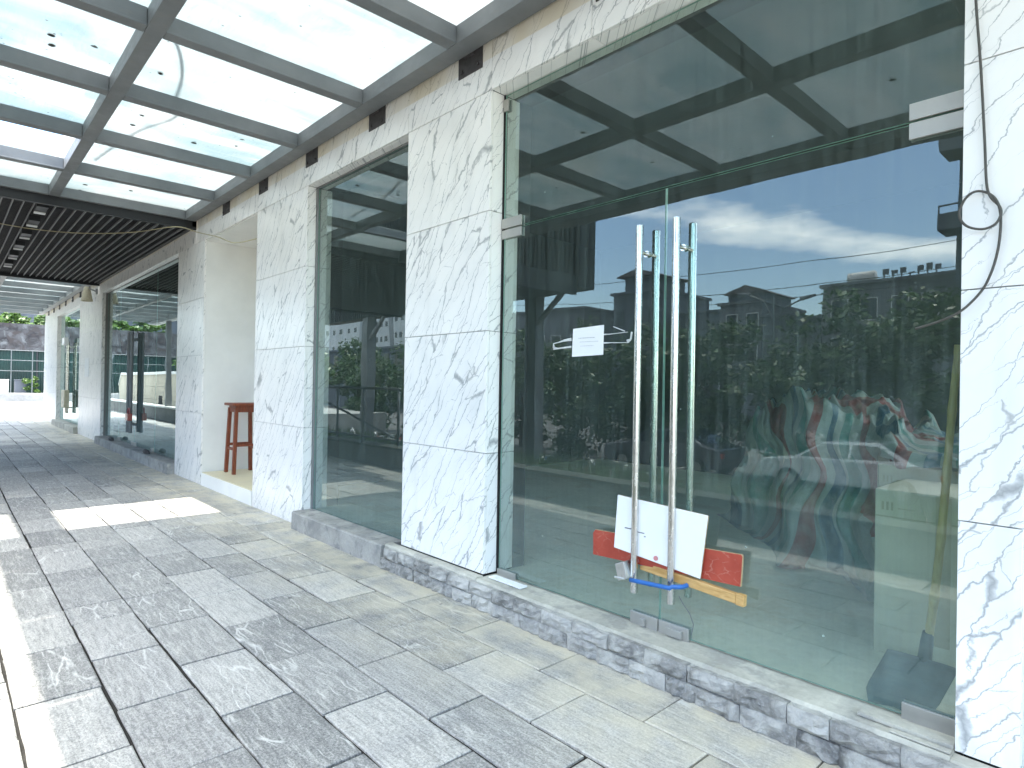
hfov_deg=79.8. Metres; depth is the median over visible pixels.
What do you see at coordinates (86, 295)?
wall lamp
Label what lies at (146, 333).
door leaf
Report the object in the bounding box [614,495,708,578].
white board
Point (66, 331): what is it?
door leaf
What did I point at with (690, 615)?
thin wire
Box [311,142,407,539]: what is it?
window frame
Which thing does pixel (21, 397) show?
kerb wall
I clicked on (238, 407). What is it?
bar stool
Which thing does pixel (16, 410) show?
driveway
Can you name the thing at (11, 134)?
sky
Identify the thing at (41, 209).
ceiling light
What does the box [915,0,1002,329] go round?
loose cable
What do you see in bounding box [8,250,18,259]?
ceiling light
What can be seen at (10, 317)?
hedge tree
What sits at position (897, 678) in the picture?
shovel
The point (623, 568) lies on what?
bicycle lock
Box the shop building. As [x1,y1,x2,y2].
[43,0,1023,767]
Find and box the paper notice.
[553,325,632,356]
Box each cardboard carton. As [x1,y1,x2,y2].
[873,479,958,667]
[877,461,958,487]
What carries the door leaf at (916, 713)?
in the shop building
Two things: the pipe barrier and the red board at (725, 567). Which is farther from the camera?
the pipe barrier
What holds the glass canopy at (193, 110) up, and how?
attached to the shop building
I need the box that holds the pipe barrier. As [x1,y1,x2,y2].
[0,349,43,392]
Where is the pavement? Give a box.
[0,418,839,767]
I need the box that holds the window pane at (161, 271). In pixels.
[154,259,177,458]
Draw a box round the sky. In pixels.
[0,120,62,154]
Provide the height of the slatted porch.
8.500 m
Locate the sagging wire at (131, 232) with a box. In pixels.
[0,223,256,242]
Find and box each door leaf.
[60,312,71,421]
[66,308,79,424]
[117,325,135,445]
[128,320,156,452]
[497,188,666,630]
[658,110,963,736]
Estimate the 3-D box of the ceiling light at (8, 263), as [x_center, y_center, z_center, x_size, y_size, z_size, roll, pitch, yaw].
[-9.657,-2.400,11.750,0.120,0.265,0.400,1,0,-43]
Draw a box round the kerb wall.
[0,393,43,401]
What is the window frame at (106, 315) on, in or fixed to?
in the shop building
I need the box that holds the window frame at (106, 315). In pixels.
[103,257,178,435]
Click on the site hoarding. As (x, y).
(21, 368)
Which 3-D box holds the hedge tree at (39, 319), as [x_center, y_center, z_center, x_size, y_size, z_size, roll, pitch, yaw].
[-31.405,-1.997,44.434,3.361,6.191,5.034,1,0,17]
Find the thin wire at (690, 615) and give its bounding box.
[679,597,693,634]
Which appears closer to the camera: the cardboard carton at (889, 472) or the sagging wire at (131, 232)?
the cardboard carton at (889, 472)
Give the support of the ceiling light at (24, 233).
attached to the slatted porch
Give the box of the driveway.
[0,402,42,418]
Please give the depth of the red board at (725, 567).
2.94 m
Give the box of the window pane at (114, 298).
[106,288,120,438]
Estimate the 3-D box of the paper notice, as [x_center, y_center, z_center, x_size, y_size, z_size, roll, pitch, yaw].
[0.455,-0.249,3.555,0.003,0.176,0.595,1,0,-43]
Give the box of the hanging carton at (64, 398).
[61,390,68,407]
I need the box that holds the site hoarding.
[0,350,43,392]
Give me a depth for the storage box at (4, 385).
39.03 m
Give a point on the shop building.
(731, 214)
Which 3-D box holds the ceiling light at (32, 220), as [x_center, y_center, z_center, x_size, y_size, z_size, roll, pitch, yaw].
[-6.693,-2.364,8.566,0.120,0.265,0.400,1,0,-43]
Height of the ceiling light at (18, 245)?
0.265 m
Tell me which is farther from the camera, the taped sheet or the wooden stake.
the taped sheet
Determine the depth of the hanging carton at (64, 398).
17.25 m
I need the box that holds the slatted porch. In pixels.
[0,178,196,285]
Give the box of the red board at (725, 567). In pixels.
[593,529,743,586]
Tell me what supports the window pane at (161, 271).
in the shop building
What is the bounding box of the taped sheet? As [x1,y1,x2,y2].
[62,337,68,344]
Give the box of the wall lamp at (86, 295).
[81,286,97,301]
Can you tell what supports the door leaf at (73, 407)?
in the shop building
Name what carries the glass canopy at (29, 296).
attached to the shop building
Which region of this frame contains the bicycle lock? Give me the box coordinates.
[614,559,688,589]
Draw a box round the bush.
[21,376,40,392]
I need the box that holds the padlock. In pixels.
[125,407,131,420]
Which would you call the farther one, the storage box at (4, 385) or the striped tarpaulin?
the storage box at (4, 385)
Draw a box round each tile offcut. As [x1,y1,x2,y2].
[489,575,526,588]
[857,707,954,753]
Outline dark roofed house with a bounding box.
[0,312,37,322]
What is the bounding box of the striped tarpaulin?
[717,385,958,603]
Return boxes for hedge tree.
[0,312,35,324]
[34,313,45,324]
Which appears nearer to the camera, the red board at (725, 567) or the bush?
the red board at (725, 567)
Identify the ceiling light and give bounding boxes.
[4,259,12,267]
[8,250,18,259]
[13,240,24,249]
[19,228,31,239]
[26,214,39,227]
[33,203,48,214]
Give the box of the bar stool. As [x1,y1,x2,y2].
[224,402,253,474]
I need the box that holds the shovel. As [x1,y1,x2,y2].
[866,345,959,709]
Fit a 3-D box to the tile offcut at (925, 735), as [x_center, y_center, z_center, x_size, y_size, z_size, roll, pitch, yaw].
[1.454,1.283,2.278,0.097,0.014,0.308,1,0,-43]
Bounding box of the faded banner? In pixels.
[0,322,44,350]
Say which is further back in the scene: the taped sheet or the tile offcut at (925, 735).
the taped sheet
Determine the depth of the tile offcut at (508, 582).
3.91 m
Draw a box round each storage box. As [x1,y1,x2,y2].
[0,379,8,392]
[14,379,26,392]
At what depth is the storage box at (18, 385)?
39.54 m
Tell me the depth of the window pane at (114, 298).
13.39 m
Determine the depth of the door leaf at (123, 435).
12.48 m
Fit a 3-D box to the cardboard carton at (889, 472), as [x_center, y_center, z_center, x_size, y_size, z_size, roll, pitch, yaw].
[2.598,0.898,3.527,0.643,0.851,0.710,1,0,-43]
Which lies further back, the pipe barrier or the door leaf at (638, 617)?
the pipe barrier
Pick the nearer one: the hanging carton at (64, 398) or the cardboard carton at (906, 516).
the cardboard carton at (906, 516)
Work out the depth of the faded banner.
40.63 m
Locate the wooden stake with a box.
[640,565,746,606]
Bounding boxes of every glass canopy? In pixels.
[0,0,598,221]
[0,276,90,315]

